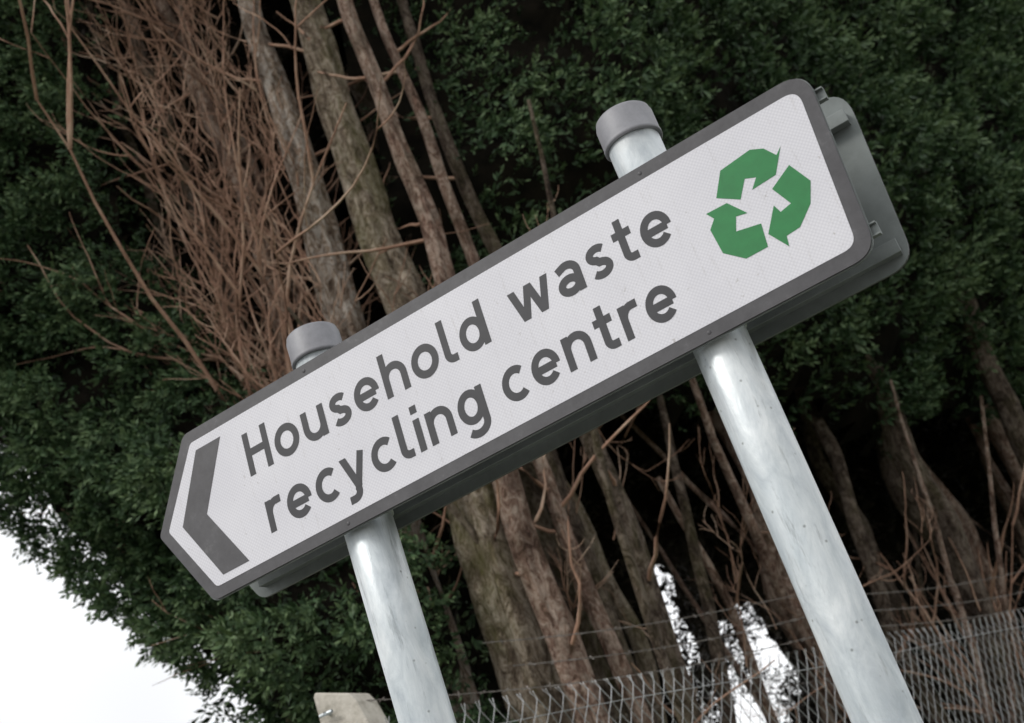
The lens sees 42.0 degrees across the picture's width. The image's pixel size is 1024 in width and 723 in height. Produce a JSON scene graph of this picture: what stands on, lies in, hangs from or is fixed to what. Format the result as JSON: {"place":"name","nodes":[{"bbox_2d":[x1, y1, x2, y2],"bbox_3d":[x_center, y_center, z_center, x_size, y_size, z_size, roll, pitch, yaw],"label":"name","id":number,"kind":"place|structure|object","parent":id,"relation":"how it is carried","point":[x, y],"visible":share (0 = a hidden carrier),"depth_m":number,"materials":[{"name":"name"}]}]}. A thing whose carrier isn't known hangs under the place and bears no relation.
{"place":"outdoors","nodes":[
{"label":"outdoors","id":0,"kind":"place"},
{"bbox_2d":[0,467,800,722],"label":"sky","id":1,"kind":"structure","parent":0,"point":[56,666],"materials":[{"name":"white"}]},
{"label":"ground","id":2,"kind":"structure","parent":0,"visible":0},
{"bbox_2d":[75,0,292,721],"bbox_3d":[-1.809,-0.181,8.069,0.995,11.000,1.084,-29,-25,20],"label":"conifer tree","id":3,"kind":"object","parent":2,"relation":"on","point":[131,143],"visible":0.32,"depth_m":8.50,"materials":[{"name":"brown plant"}]},
{"bbox_2d":[95,0,309,323],"bbox_3d":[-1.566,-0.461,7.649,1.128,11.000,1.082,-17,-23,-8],"label":"conifer tree","id":4,"kind":"object","parent":2,"relation":"on","point":[259,187],"visible":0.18,"depth_m":8.00,"materials":[{"name":"brown plant"}]},
{"bbox_2d":[78,0,362,398],"bbox_3d":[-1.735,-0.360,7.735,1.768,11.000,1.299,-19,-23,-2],"label":"conifer tree","id":5,"kind":"object","parent":2,"relation":"on","point":[171,122],"visible":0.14,"depth_m":8.21,"materials":[{"name":"brown plant"}]},
{"bbox_2d":[141,0,461,597],"bbox_3d":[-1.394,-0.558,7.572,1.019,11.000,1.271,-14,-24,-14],"label":"conifer tree","id":6,"kind":"object","parent":2,"relation":"on","point":[163,8],"visible":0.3,"depth_m":7.92,"materials":[{"name":"brown plant"}]},
{"bbox_2d":[142,0,486,722],"bbox_3d":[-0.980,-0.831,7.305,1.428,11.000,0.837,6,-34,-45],"label":"conifer tree","id":7,"kind":"object","parent":2,"relation":"on","point":[322,237],"visible":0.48,"depth_m":7.14,"materials":[{"name":"brown plant"}]},
{"bbox_2d":[204,0,575,722],"bbox_3d":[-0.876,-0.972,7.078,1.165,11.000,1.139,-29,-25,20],"label":"conifer tree","id":8,"kind":"object","parent":2,"relation":"on","point":[502,604],"visible":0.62,"depth_m":6.28,"materials":[{"name":"brown plant"}]},
{"bbox_2d":[296,0,654,722],"bbox_3d":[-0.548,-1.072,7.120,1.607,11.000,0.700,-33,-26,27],"label":"conifer tree","id":9,"kind":"object","parent":2,"relation":"on","point":[596,612],"visible":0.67,"depth_m":6.41,"materials":[{"name":"brown plant"}]},
{"bbox_2d":[287,0,702,722],"bbox_3d":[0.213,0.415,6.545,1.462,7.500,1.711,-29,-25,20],"label":"conifer tree","id":10,"kind":"object","parent":2,"relation":"on","point":[639,562],"visible":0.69,"depth_m":6.25,"materials":[{"name":"brown plant"}]},
{"bbox_2d":[0,0,1023,722],"bbox_3d":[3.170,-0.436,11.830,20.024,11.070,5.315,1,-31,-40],"label":"conifer hedge","id":11,"kind":"object","parent":2,"relation":"on","point":[90,440],"visible":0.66,"depth_m":8.21,"materials":[{"name":"green plant"}]},
{"bbox_2d":[0,0,1023,722],"bbox_3d":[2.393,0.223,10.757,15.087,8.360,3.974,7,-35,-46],"label":"bare branches","id":12,"kind":"object","parent":11,"relation":"attached to","point":[272,164],"visible":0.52,"depth_m":7.37,"materials":[{"name":"brown plant"}]},
{"bbox_2d":[263,0,774,722],"bbox_3d":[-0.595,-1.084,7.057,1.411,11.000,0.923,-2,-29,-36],"label":"conifer tree","id":13,"kind":"object","parent":2,"relation":"on","point":[543,592],"visible":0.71,"depth_m":6.11,"materials":[{"name":"brown plant"}]},
{"bbox_2d":[161,79,922,722],"bbox_3d":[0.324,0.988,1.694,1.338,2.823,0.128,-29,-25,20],"label":"direction sign","id":14,"kind":"object","parent":2,"relation":"on","point":[715,253],"visible":1,"depth_m":2.03,"materials":[{"name":"grey metal"}]},
{"bbox_2d":[347,76,736,722],"bbox_3d":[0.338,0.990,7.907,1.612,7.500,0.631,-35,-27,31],"label":"conifer tree","id":15,"kind":"object","parent":2,"relation":"on","point":[533,490],"visible":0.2,"depth_m":7.57,"materials":[{"name":"brown plant"}]},
{"bbox_2d":[528,462,629,722],"bbox_3d":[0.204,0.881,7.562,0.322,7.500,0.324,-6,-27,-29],"label":"conifer tree","id":16,"kind":"object","parent":2,"relation":"on","point":[615,694],"visible":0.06,"depth_m":7.11,"materials":[{"name":"brown plant"}]},
{"bbox_2d":[546,449,658,722],"bbox_3d":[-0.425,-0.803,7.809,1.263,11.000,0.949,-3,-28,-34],"label":"conifer tree","id":17,"kind":"object","parent":2,"relation":"on","point":[589,555],"visible":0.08,"depth_m":6.88,"materials":[{"name":"brown plant"}]},
{"bbox_2d":[567,482,666,722],"bbox_3d":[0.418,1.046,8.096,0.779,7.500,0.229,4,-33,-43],"label":"conifer tree","id":18,"kind":"object","parent":2,"relation":"on","point":[644,660],"visible":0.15,"depth_m":7.83,"materials":[{"name":"brown plant"}]},
{"bbox_2d":[314,570,1023,722],"bbox_3d":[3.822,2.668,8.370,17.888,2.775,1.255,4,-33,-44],"label":"chain link fence","id":19,"kind":"object","parent":2,"relation":"on","point":[348,708],"visible":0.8,"depth_m":5.58,"materials":[{"name":"metal"}]},
{"bbox_2d":[630,501,850,722],"bbox_3d":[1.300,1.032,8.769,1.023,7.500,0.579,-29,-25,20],"label":"conifer tree","id":20,"kind":"object","parent":2,"relation":"on","point":[737,668],"visible":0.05,"depth_m":8.64,"materials":[{"name":"brown plant"}]},
{"bbox_2d":[656,377,849,722],"bbox_3d":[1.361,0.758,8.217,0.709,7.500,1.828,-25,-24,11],"label":"conifer tree","id":21,"kind":"object","parent":2,"relation":"on","point":[775,578],"visible":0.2,"depth_m":7.75,"materials":[{"name":"brown plant"}]},
{"bbox_2d":[620,380,1016,722],"bbox_3d":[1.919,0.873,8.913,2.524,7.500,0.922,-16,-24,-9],"label":"conifer tree","id":22,"kind":"object","parent":2,"relation":"on","point":[727,519],"visible":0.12,"depth_m":8.57,"materials":[{"name":"brown plant"}]},
{"bbox_2d":[794,386,951,722],"bbox_3d":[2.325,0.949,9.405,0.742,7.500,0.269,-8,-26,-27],"label":"conifer tree","id":23,"kind":"object","parent":2,"relation":"on","point":[835,456],"visible":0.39,"depth_m":9.06,"materials":[{"name":"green plant"}]},
{"bbox_2d":[795,394,983,722],"bbox_3d":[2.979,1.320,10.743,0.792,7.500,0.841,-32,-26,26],"label":"conifer tree","id":24,"kind":"object","parent":2,"relation":"on","point":[821,466],"visible":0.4,"depth_m":10.26,"materials":[{"name":"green plant"}]},
{"bbox_2d":[859,71,1023,470],"bbox_3d":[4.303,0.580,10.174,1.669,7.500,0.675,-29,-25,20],"label":"conifer tree","id":25,"kind":"object","parent":2,"relation":"on","point":[1002,395],"visible":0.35,"depth_m":10.44,"materials":[{"name":"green plant"}]},
{"bbox_2d":[860,437,1023,562],"bbox_3d":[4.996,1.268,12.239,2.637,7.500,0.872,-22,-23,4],"label":"conifer tree","id":26,"kind":"object","parent":2,"relation":"on","point":[1004,545],"visible":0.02,"depth_m":12.50,"materials":[{"name":"brown plant"}]},
{"bbox_2d":[865,354,1023,722],"bbox_3d":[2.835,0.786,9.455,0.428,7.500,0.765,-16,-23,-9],"label":"conifer tree","id":27,"kind":"object","parent":2,"relation":"on","point":[950,525],"visible":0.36,"depth_m":9.25,"materials":[{"name":"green plant"}]},
{"bbox_2d":[872,431,1023,694],"bbox_3d":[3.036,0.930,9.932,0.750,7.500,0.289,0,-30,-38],"label":"conifer tree","id":28,"kind":"object","parent":2,"relation":"on","point":[893,482],"visible":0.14,"depth_m":9.79,"materials":[{"name":"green plant"}]},
{"bbox_2d":[921,458,1023,659],"bbox_3d":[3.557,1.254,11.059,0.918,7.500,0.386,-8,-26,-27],"label":"conifer tree","id":29,"kind":"object","parent":2,"relation":"on","point":[970,530],"visible":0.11,"depth_m":10.82,"materials":[{"name":"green plant"}]},
{"bbox_2d":[965,406,1023,526],"bbox_3d":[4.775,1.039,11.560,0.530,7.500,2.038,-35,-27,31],"label":"conifer tree","id":30,"kind":"object","parent":2,"relation":"on","point":[1003,484],"visible":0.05,"depth_m":11.04,"materials":[{"name":"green plant"}]},
{"bbox_2d":[975,423,1023,558],"bbox_3d":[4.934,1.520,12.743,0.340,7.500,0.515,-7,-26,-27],"label":"conifer tree","id":31,"kind":"object","parent":2,"relation":"on","point":[1018,528],"visible":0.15,"depth_m":12.89,"materials":[{"name":"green plant"}]},
{"bbox_2d":[979,403,1023,515],"bbox_3d":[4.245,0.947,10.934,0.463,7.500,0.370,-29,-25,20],"label":"conifer tree","id":32,"kind":"object","parent":2,"relation":"on","point":[998,437],"visible":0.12,"depth_m":10.97,"materials":[{"name":"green plant"}]}
]}

